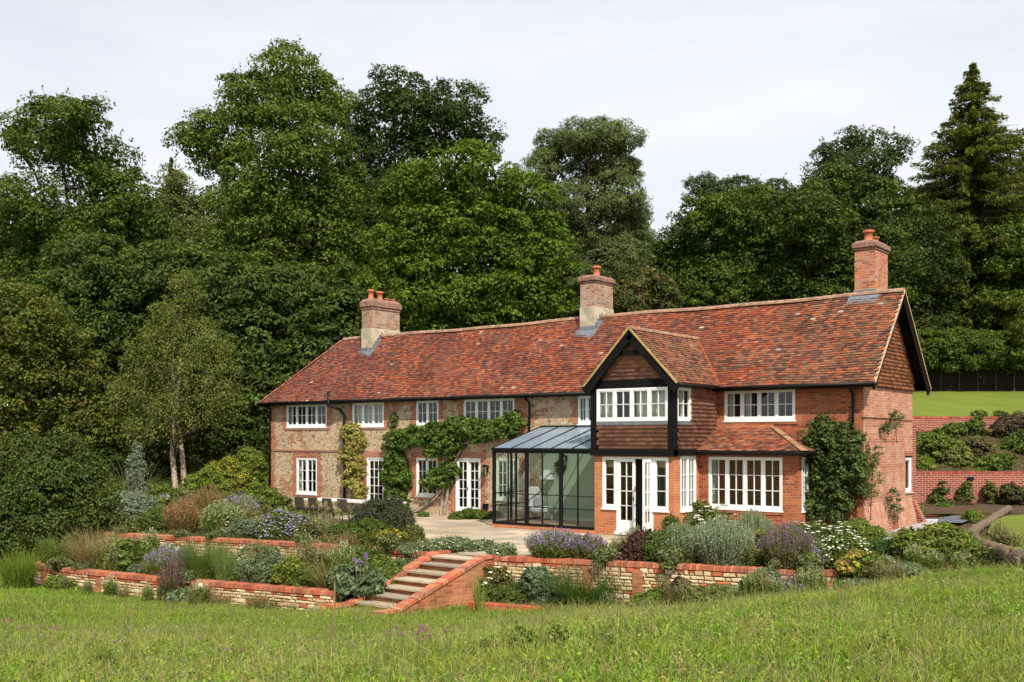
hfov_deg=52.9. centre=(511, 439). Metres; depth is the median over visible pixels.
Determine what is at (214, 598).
ornamental grass
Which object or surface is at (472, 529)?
paving
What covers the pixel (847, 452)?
climbing plant
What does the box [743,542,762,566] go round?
flowering perennial
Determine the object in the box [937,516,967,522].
slate path
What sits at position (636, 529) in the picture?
flowering perennial
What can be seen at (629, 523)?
french door
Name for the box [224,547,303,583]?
garden plant
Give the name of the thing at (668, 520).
garden plant
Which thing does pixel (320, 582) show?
ornamental grass
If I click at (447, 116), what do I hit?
broadleaf tree
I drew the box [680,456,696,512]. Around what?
window
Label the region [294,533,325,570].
flowering perennial
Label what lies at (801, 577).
flowering perennial
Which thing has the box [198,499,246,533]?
flowering perennial
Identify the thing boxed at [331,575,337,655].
seed stalk
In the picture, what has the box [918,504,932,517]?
garden plant
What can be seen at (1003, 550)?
coir roll
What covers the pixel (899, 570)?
ornamental grass
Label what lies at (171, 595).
garden plant
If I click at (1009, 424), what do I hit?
garden plant
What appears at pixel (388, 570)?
garden plant
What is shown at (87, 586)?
flowering perennial
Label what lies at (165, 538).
retaining wall
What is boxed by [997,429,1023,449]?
garden plant
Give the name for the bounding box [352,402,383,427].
window
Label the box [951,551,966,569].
flowering perennial
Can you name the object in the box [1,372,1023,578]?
hillside
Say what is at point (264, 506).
garden plant
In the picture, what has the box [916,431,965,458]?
garden plant
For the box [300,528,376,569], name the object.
ornamental grass
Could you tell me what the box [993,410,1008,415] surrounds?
garden plant
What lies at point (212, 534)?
garden plant
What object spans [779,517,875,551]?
garden plant
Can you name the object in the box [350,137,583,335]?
broadleaf tree
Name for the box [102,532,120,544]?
flowering perennial
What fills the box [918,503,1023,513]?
terrace soil
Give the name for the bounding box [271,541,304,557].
ornamental grass
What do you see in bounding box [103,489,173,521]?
garden plant
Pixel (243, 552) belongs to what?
garden plant
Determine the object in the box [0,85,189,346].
broadleaf tree
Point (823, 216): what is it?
broadleaf tree
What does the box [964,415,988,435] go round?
garden plant
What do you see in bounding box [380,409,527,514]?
climbing plant
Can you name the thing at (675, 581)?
garden plant
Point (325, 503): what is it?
allium
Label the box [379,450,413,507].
climbing plant
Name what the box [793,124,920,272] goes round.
broadleaf tree
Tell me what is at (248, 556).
flowering perennial
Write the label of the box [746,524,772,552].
garden plant
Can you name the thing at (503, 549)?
garden plant
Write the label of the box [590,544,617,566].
garden plant
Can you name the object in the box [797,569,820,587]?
flowering perennial
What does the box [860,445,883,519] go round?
climbing plant
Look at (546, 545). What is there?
flowering perennial
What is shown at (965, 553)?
flowering perennial
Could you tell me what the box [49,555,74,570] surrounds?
garden plant
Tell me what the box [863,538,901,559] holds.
garden plant
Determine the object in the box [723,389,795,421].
window
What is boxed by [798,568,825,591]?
flowering perennial
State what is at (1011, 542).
flowering perennial
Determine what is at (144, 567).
ornamental grass
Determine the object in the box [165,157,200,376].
spruce tree
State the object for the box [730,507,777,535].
flowering perennial
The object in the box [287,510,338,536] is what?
flowering perennial
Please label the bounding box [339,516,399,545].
garden plant
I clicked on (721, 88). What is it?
sky
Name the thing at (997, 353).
hedge
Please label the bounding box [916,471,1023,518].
garden wall
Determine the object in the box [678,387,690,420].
window
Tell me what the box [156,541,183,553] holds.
garden plant
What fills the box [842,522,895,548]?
garden plant
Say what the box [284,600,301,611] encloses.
ornamental grass
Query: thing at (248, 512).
flowering perennial
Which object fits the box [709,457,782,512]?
window
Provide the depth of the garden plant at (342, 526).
28.01 m
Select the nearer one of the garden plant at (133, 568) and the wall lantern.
the garden plant at (133, 568)
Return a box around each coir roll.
[968,505,1012,532]
[969,528,1016,561]
[1008,548,1023,566]
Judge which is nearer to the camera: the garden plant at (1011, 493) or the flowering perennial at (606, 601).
the flowering perennial at (606, 601)
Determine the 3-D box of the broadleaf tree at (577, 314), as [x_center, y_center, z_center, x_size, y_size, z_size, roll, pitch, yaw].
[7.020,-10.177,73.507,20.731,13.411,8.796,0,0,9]
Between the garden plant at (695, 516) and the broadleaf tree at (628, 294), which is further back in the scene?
the broadleaf tree at (628, 294)
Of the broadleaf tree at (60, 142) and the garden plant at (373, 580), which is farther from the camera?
the broadleaf tree at (60, 142)
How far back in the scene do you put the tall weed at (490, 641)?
9.74 m
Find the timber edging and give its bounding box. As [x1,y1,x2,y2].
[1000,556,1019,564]
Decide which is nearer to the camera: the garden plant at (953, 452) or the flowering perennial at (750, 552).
the flowering perennial at (750, 552)
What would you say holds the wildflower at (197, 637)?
on the lawn at (342, 600)
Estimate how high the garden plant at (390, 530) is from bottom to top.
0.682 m
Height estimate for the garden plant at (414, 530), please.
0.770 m
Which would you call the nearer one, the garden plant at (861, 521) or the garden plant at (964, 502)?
the garden plant at (861, 521)
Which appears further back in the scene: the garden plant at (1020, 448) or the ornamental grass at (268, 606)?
the garden plant at (1020, 448)
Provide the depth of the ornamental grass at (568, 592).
23.27 m
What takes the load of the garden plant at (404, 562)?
on the flower bed
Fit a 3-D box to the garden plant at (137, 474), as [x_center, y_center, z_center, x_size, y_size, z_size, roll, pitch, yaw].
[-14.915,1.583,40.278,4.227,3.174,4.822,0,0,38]
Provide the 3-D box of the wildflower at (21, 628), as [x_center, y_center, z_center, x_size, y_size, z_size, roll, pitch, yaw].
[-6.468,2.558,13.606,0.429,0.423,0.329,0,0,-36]
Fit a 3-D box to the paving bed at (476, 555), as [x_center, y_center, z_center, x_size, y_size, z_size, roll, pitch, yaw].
[-0.956,2.878,31.306,20.000,0.001,9.634,0,0,38]
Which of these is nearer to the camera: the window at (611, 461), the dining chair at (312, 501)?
the window at (611, 461)
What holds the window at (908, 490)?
in the farmhouse
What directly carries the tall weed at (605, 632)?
on the lawn at (342, 600)
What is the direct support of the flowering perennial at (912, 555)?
on the flower bed at (950, 563)
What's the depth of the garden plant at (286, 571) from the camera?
24.65 m
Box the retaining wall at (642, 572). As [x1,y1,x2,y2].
[493,555,837,601]
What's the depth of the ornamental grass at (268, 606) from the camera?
24.10 m
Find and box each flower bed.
[65,495,252,538]
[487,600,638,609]
[901,536,1017,571]
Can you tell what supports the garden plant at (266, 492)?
on the flower bed at (192, 534)
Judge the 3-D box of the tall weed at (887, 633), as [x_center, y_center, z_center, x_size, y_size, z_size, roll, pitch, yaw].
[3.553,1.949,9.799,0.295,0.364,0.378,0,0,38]
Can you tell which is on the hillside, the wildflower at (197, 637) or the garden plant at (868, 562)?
the garden plant at (868, 562)
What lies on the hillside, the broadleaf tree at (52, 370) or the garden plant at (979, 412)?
the broadleaf tree at (52, 370)
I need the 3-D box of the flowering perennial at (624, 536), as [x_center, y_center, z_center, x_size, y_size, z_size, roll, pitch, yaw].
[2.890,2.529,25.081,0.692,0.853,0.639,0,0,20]
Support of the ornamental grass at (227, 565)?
on the flower bed
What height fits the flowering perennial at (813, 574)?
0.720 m
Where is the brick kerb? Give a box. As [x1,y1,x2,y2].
[467,601,542,612]
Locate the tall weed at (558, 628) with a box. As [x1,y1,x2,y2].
[543,609,572,648]
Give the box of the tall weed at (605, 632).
[587,623,615,648]
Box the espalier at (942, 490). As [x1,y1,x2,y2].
[927,480,950,503]
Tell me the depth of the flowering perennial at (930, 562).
22.17 m
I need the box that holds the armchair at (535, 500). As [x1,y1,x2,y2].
[529,486,554,520]
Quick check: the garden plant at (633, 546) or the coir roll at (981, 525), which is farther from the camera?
the coir roll at (981, 525)
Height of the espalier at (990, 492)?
1.221 m
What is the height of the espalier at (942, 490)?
1.188 m
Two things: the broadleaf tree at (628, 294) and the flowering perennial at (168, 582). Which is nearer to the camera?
the flowering perennial at (168, 582)
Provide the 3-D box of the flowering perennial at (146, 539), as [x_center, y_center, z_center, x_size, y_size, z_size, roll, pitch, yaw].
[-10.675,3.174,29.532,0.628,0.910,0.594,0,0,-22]
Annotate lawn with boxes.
[0,559,1020,681]
[912,391,1023,416]
[988,515,1023,548]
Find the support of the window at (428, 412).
in the farmhouse
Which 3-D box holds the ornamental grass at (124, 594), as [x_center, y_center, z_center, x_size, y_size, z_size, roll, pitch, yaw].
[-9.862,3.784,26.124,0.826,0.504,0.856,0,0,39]
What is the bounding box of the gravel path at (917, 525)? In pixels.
[880,520,935,539]
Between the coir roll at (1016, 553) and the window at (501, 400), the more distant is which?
the window at (501, 400)
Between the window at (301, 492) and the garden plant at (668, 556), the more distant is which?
the window at (301, 492)
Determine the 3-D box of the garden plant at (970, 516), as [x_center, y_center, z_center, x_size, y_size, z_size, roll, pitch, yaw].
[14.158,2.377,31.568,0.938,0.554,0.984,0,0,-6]
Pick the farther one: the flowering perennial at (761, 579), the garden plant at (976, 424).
the garden plant at (976, 424)
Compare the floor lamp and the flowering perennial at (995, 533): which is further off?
the floor lamp
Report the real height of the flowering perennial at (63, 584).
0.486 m
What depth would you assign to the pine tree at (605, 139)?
61.57 m
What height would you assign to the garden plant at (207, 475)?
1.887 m
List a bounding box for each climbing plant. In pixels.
[336,421,368,504]
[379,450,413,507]
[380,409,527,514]
[387,412,397,433]
[796,412,874,524]
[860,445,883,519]
[879,409,905,442]
[885,487,904,521]
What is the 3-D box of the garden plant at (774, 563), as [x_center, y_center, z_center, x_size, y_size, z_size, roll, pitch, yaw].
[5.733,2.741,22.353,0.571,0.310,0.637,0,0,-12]
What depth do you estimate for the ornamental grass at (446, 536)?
27.48 m
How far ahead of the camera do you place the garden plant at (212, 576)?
25.76 m
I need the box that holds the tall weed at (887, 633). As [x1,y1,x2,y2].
[868,625,904,650]
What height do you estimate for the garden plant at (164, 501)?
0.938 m
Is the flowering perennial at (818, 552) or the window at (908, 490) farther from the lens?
the window at (908, 490)
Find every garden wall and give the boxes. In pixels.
[912,416,999,430]
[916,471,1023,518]
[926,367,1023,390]
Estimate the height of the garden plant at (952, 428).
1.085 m
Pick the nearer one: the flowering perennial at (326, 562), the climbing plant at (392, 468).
the flowering perennial at (326, 562)
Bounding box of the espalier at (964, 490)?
[954,480,975,502]
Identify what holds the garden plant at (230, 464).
on the hillside
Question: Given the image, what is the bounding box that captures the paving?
[315,513,824,555]
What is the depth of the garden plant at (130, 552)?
27.55 m
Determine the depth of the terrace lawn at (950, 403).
53.86 m
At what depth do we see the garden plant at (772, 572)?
22.16 m
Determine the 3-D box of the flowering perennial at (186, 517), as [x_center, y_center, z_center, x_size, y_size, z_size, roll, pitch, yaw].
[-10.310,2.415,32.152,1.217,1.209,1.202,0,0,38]
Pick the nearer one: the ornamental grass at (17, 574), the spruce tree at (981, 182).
the ornamental grass at (17, 574)
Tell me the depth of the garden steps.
23.96 m
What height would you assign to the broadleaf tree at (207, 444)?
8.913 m
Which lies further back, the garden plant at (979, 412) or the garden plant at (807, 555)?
the garden plant at (979, 412)
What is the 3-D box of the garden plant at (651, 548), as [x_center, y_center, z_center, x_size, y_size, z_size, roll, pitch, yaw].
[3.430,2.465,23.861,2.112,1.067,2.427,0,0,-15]
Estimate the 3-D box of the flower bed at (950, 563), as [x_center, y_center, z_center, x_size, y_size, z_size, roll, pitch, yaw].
[8.806,2.950,24.768,17.917,0.860,5.773,0,0,9]
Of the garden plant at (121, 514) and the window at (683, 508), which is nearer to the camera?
the window at (683, 508)
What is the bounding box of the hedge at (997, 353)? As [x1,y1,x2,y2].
[915,326,1023,390]
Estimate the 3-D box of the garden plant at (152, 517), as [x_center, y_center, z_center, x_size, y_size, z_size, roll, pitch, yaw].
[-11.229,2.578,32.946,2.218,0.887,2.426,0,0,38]
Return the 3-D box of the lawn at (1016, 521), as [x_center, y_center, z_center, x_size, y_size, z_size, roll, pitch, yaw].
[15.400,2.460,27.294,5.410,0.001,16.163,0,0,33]
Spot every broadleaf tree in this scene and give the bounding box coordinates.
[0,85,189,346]
[0,191,45,361]
[0,273,137,474]
[0,422,166,484]
[2,226,233,464]
[101,347,322,480]
[135,159,222,334]
[156,241,383,445]
[160,35,375,362]
[285,195,430,319]
[325,62,507,326]
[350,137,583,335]
[491,207,691,320]
[613,259,684,312]
[648,179,814,309]
[677,171,794,284]
[763,162,929,303]
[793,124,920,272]
[885,198,1023,374]
[930,217,1023,366]
[995,147,1023,210]
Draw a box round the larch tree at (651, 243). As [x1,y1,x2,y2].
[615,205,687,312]
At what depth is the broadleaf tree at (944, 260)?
63.83 m
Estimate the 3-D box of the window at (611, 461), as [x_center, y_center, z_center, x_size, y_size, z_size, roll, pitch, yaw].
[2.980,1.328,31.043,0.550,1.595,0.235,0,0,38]
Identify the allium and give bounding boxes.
[312,500,341,530]
[352,552,367,585]
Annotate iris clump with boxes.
[22,529,88,561]
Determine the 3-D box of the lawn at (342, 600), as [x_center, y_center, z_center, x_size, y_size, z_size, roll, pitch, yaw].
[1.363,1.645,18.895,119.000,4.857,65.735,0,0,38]
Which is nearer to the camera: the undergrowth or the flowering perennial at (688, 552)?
the flowering perennial at (688, 552)
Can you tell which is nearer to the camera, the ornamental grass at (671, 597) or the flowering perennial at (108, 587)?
the ornamental grass at (671, 597)
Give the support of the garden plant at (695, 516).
on the paving
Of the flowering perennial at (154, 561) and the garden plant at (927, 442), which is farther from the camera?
the garden plant at (927, 442)
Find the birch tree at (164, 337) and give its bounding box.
[105,267,250,488]
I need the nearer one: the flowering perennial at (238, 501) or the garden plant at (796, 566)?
the garden plant at (796, 566)
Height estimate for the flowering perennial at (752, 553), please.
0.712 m
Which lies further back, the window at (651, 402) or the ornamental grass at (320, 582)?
the window at (651, 402)
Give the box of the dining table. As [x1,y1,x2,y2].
[304,498,406,519]
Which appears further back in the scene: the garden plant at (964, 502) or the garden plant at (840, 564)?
the garden plant at (964, 502)
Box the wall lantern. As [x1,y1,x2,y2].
[481,465,488,476]
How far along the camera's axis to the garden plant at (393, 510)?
28.52 m
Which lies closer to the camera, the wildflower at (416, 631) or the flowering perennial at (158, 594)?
the wildflower at (416, 631)
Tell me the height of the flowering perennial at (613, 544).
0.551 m
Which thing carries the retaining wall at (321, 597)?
on the lawn at (342, 600)
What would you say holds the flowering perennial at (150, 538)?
on the flower bed
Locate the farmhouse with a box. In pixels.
[257,225,930,535]
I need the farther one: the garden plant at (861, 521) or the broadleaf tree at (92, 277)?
the broadleaf tree at (92, 277)
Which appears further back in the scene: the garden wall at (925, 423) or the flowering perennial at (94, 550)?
the garden wall at (925, 423)
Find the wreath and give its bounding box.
[554,460,566,474]
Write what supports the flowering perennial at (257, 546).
on the flower bed
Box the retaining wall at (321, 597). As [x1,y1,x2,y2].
[33,561,340,611]
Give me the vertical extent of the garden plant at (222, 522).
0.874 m
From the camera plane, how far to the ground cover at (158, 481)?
38.86 m
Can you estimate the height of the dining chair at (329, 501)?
0.861 m
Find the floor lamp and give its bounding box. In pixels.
[540,470,553,519]
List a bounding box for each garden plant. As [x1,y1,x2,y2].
[41,573,80,590]
[45,554,69,570]
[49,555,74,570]
[70,562,87,570]
[95,537,168,571]
[97,480,150,499]
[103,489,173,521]
[105,439,181,492]
[105,509,137,531]
[111,524,128,534]
[128,563,141,572]
[129,506,172,532]
[144,481,188,499]
[152,495,177,508]
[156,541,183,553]
[163,585,211,605]
[172,528,190,537]
[173,463,247,501]
[174,487,232,500]
[177,568,196,583]
[191,451,255,494]
[197,565,217,579]
[202,443,268,491]
[205,530,217,539]
[213,511,243,536]
[222,517,264,536]
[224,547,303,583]
[228,494,271,517]
[230,543,280,561]
[231,479,292,508]
[241,506,310,540]
[248,570,274,583]
[262,554,318,585]
[271,487,294,511]
[273,514,322,540]
[289,565,322,587]
[290,520,310,540]
[292,530,309,545]
[305,488,442,531]
[317,539,388,564]
[320,520,362,543]
[322,558,387,599]
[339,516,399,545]
[356,546,419,564]
[369,557,403,584]
[371,527,410,545]
[375,532,403,552]
[391,557,412,566]
[393,521,431,541]
[396,536,496,556]
[416,511,430,516]
[447,507,500,519]
[465,560,516,600]
[474,581,529,602]
[485,540,520,556]
[506,566,591,602]
[573,533,589,544]
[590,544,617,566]
[601,524,673,561]
[613,548,639,560]
[625,523,685,561]
[626,587,667,609]
[630,513,699,530]
[645,572,695,595]
[653,544,683,570]
[682,497,759,530]
[682,582,745,603]
[738,566,785,596]
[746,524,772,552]
[765,558,784,569]
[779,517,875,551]
[792,549,824,573]
[795,558,823,569]
[809,530,875,574]
[833,547,883,576]
[835,577,885,590]
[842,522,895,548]
[842,552,888,577]
[850,517,885,536]
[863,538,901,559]
[879,562,931,578]
[882,556,901,564]
[888,520,1001,564]
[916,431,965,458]
[916,456,936,469]
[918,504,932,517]
[927,495,955,516]
[930,422,967,438]
[931,437,976,466]
[932,498,973,514]
[953,538,985,559]
[959,508,983,522]
[961,435,996,458]
[962,554,985,568]
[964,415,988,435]
[969,449,1016,470]
[969,543,1022,566]
[970,410,987,416]
[989,413,1023,436]
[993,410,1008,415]
[996,482,1023,505]
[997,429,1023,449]
[1010,441,1023,454]
[1013,410,1023,414]
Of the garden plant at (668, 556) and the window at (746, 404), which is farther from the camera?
the window at (746, 404)
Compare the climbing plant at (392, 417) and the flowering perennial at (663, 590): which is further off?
the climbing plant at (392, 417)
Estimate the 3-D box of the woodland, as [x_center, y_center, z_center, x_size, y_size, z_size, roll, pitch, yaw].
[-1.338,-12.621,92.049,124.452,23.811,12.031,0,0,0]
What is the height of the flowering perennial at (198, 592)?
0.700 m
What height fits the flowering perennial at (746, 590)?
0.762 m
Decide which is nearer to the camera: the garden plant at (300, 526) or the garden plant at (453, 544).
the garden plant at (453, 544)
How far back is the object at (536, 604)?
23.57 m
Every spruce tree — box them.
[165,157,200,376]
[900,62,1023,366]
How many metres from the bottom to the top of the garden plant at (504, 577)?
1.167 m
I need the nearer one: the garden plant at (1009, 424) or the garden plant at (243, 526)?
the garden plant at (243, 526)
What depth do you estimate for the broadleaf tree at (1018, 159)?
78.69 m
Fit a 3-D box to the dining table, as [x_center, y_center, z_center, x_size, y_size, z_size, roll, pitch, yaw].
[-5.457,2.475,35.127,4.200,0.770,1.000,0,0,38]
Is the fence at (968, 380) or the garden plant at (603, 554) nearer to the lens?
the garden plant at (603, 554)
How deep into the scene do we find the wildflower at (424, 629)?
9.90 m
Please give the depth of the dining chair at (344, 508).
34.32 m
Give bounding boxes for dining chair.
[294,497,309,513]
[308,497,327,513]
[322,498,342,521]
[337,499,352,520]
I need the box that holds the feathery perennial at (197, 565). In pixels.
[154,535,242,578]
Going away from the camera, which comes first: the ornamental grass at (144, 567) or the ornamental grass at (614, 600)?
the ornamental grass at (614, 600)
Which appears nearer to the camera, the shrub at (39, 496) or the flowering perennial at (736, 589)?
the flowering perennial at (736, 589)
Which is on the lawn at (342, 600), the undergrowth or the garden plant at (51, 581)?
the garden plant at (51, 581)
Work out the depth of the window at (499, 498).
36.90 m
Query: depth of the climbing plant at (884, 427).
30.45 m
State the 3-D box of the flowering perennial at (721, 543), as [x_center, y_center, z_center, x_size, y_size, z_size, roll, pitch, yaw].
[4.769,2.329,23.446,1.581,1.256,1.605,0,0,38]
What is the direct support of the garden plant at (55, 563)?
on the retaining wall at (321, 597)
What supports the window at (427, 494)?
in the farmhouse
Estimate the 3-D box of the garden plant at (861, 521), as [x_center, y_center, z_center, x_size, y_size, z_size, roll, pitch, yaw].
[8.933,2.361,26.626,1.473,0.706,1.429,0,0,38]
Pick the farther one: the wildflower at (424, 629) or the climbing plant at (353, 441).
the climbing plant at (353, 441)
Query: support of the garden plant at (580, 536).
on the flower bed at (950, 563)
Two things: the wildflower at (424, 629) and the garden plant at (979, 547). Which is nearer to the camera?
the wildflower at (424, 629)
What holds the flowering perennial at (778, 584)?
on the lawn at (342, 600)
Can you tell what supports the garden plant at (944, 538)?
on the flower bed at (950, 563)
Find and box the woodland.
[7,174,1016,382]
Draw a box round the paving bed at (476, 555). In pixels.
[307,514,622,555]
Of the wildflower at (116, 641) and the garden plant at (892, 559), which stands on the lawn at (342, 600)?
the wildflower at (116, 641)
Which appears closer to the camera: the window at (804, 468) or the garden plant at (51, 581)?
the garden plant at (51, 581)
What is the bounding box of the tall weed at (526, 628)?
[506,613,540,652]
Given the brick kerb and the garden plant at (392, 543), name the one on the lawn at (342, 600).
the brick kerb
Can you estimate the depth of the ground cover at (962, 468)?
42.03 m
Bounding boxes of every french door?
[367,457,383,506]
[456,458,480,510]
[614,457,652,534]
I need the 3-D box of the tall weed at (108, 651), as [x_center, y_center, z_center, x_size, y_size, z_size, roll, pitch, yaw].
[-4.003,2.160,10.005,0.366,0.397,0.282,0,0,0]
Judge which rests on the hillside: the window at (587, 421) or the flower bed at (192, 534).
the flower bed at (192, 534)
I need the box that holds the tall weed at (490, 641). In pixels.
[474,628,506,655]
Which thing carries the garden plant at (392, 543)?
on the flower bed
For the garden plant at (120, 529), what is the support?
on the retaining wall at (165, 538)
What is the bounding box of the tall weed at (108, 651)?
[85,642,120,670]
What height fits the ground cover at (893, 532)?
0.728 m
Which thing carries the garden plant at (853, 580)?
on the lawn at (342, 600)
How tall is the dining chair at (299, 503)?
0.861 m
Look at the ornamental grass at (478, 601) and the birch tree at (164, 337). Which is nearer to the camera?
the ornamental grass at (478, 601)
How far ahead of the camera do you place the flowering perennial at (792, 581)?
21.83 m
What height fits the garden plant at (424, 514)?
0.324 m
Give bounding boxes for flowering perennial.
[58,574,70,589]
[80,579,93,593]
[83,539,108,566]
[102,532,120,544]
[102,575,118,595]
[105,546,121,570]
[132,534,150,545]
[140,527,160,553]
[141,585,153,600]
[143,544,178,575]
[154,585,163,599]
[155,560,186,598]
[162,498,202,533]
[167,548,194,569]
[173,493,209,504]
[190,482,229,520]
[191,579,209,603]
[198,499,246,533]
[223,491,260,517]
[236,502,257,520]
[240,551,255,568]
[245,537,274,557]
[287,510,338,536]
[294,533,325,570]
[311,515,326,535]
[315,519,331,539]
[319,546,338,571]
[327,539,355,574]
[523,526,581,558]
[565,531,609,559]
[599,592,612,607]
[608,537,618,547]
[618,527,635,542]
[626,525,646,540]
[653,576,673,605]
[656,522,700,563]
[673,577,690,604]
[686,514,755,565]
[728,585,743,599]
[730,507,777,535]
[741,540,757,566]
[742,568,765,597]
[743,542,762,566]
[749,567,771,596]
[755,546,766,566]
[758,521,816,569]
[768,578,784,596]
[771,575,805,594]
[795,565,819,591]
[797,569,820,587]
[798,545,827,566]
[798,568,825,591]
[809,563,827,591]
[865,560,892,583]
[902,543,924,564]
[921,549,944,572]
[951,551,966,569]
[960,549,971,556]
[989,520,1009,544]
[997,526,1023,546]
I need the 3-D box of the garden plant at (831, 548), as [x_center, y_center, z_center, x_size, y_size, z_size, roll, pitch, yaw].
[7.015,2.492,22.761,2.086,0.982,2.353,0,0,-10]
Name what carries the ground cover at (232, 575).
on the flower bed
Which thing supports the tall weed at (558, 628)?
on the lawn at (342, 600)
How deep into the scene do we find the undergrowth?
49.99 m
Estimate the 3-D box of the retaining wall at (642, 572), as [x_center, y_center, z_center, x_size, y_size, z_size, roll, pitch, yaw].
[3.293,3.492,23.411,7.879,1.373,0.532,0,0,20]
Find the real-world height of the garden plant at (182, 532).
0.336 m
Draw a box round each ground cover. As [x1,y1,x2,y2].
[12,471,356,558]
[42,548,328,587]
[153,526,421,545]
[570,529,1023,571]
[916,428,1023,470]
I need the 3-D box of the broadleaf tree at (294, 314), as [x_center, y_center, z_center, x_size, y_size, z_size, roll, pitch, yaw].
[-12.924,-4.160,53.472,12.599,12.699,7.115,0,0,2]
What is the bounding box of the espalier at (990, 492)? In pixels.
[981,480,999,503]
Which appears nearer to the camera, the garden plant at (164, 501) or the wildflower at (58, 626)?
the wildflower at (58, 626)
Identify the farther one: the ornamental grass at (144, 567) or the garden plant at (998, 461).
the garden plant at (998, 461)
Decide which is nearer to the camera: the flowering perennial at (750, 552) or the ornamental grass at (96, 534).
the flowering perennial at (750, 552)
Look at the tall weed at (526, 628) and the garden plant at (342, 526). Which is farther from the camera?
the garden plant at (342, 526)
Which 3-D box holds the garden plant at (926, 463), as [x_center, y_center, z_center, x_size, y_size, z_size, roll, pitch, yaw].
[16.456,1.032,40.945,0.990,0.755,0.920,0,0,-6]
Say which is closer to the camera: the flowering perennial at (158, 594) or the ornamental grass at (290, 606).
the ornamental grass at (290, 606)
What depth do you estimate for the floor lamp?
35.27 m
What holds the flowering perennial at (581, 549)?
on the flower bed at (950, 563)
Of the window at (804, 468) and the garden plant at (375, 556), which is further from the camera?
the window at (804, 468)
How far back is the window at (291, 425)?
43.54 m
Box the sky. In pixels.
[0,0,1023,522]
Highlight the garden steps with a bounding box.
[325,550,496,616]
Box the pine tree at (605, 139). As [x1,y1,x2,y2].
[517,113,658,313]
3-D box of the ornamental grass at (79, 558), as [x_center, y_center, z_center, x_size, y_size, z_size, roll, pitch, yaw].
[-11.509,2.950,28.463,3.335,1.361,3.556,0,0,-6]
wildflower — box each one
[3,620,42,634]
[18,625,69,642]
[95,628,129,654]
[105,613,135,623]
[196,636,243,662]
[387,626,422,653]
[401,624,448,650]
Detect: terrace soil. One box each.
[916,431,1023,470]
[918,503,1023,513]
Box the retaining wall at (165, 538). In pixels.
[87,531,429,565]
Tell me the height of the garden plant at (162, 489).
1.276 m
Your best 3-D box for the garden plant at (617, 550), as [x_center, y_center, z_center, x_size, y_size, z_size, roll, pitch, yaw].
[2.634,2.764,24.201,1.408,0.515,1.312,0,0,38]
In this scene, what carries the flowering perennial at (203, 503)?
on the flower bed at (192, 534)
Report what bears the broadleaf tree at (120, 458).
on the hillside
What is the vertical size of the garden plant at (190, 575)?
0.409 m
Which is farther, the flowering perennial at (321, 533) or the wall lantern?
the wall lantern
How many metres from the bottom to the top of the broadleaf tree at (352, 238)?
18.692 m
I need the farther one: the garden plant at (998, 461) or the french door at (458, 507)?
the garden plant at (998, 461)
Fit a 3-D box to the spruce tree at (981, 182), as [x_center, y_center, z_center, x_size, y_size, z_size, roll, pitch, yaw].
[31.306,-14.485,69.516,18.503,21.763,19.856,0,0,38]
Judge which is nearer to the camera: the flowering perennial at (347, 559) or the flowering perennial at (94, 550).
the flowering perennial at (347, 559)
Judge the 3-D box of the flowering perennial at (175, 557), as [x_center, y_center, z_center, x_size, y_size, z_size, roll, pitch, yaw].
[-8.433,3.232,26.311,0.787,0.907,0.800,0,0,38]
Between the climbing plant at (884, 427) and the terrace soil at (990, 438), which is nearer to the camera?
the climbing plant at (884, 427)
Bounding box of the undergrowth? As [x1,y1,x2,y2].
[87,446,268,483]
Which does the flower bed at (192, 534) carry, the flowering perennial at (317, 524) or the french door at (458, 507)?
the flowering perennial at (317, 524)
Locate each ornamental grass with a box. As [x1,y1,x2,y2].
[0,548,51,589]
[33,523,137,568]
[76,525,133,548]
[114,580,137,597]
[134,556,148,573]
[177,586,238,604]
[180,584,216,606]
[195,544,241,580]
[197,537,236,557]
[227,592,286,608]
[247,591,275,609]
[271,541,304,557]
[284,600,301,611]
[293,558,356,588]
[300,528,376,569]
[425,530,479,538]
[467,570,496,615]
[499,557,651,608]
[611,596,625,602]
[662,583,685,605]
[878,555,911,580]
[887,559,912,579]
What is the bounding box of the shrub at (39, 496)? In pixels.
[0,427,127,566]
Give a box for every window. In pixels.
[285,404,326,427]
[295,458,316,495]
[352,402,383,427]
[415,458,437,497]
[416,400,437,425]
[464,398,513,419]
[496,458,519,501]
[577,396,590,424]
[597,387,667,421]
[601,457,616,509]
[652,457,668,512]
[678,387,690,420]
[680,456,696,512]
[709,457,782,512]
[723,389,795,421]
[801,457,808,512]
[905,457,913,493]
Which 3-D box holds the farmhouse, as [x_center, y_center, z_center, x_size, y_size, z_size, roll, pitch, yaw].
[0.175,-1.788,37.553,26.954,9.455,8.111,0,0,38]
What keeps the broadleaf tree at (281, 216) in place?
on the hillside
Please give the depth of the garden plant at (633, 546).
23.79 m
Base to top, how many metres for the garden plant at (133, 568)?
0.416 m
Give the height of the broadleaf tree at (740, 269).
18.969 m
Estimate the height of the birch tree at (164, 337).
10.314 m
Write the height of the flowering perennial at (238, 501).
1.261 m
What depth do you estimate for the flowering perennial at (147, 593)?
25.45 m
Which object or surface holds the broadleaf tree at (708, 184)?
on the hillside

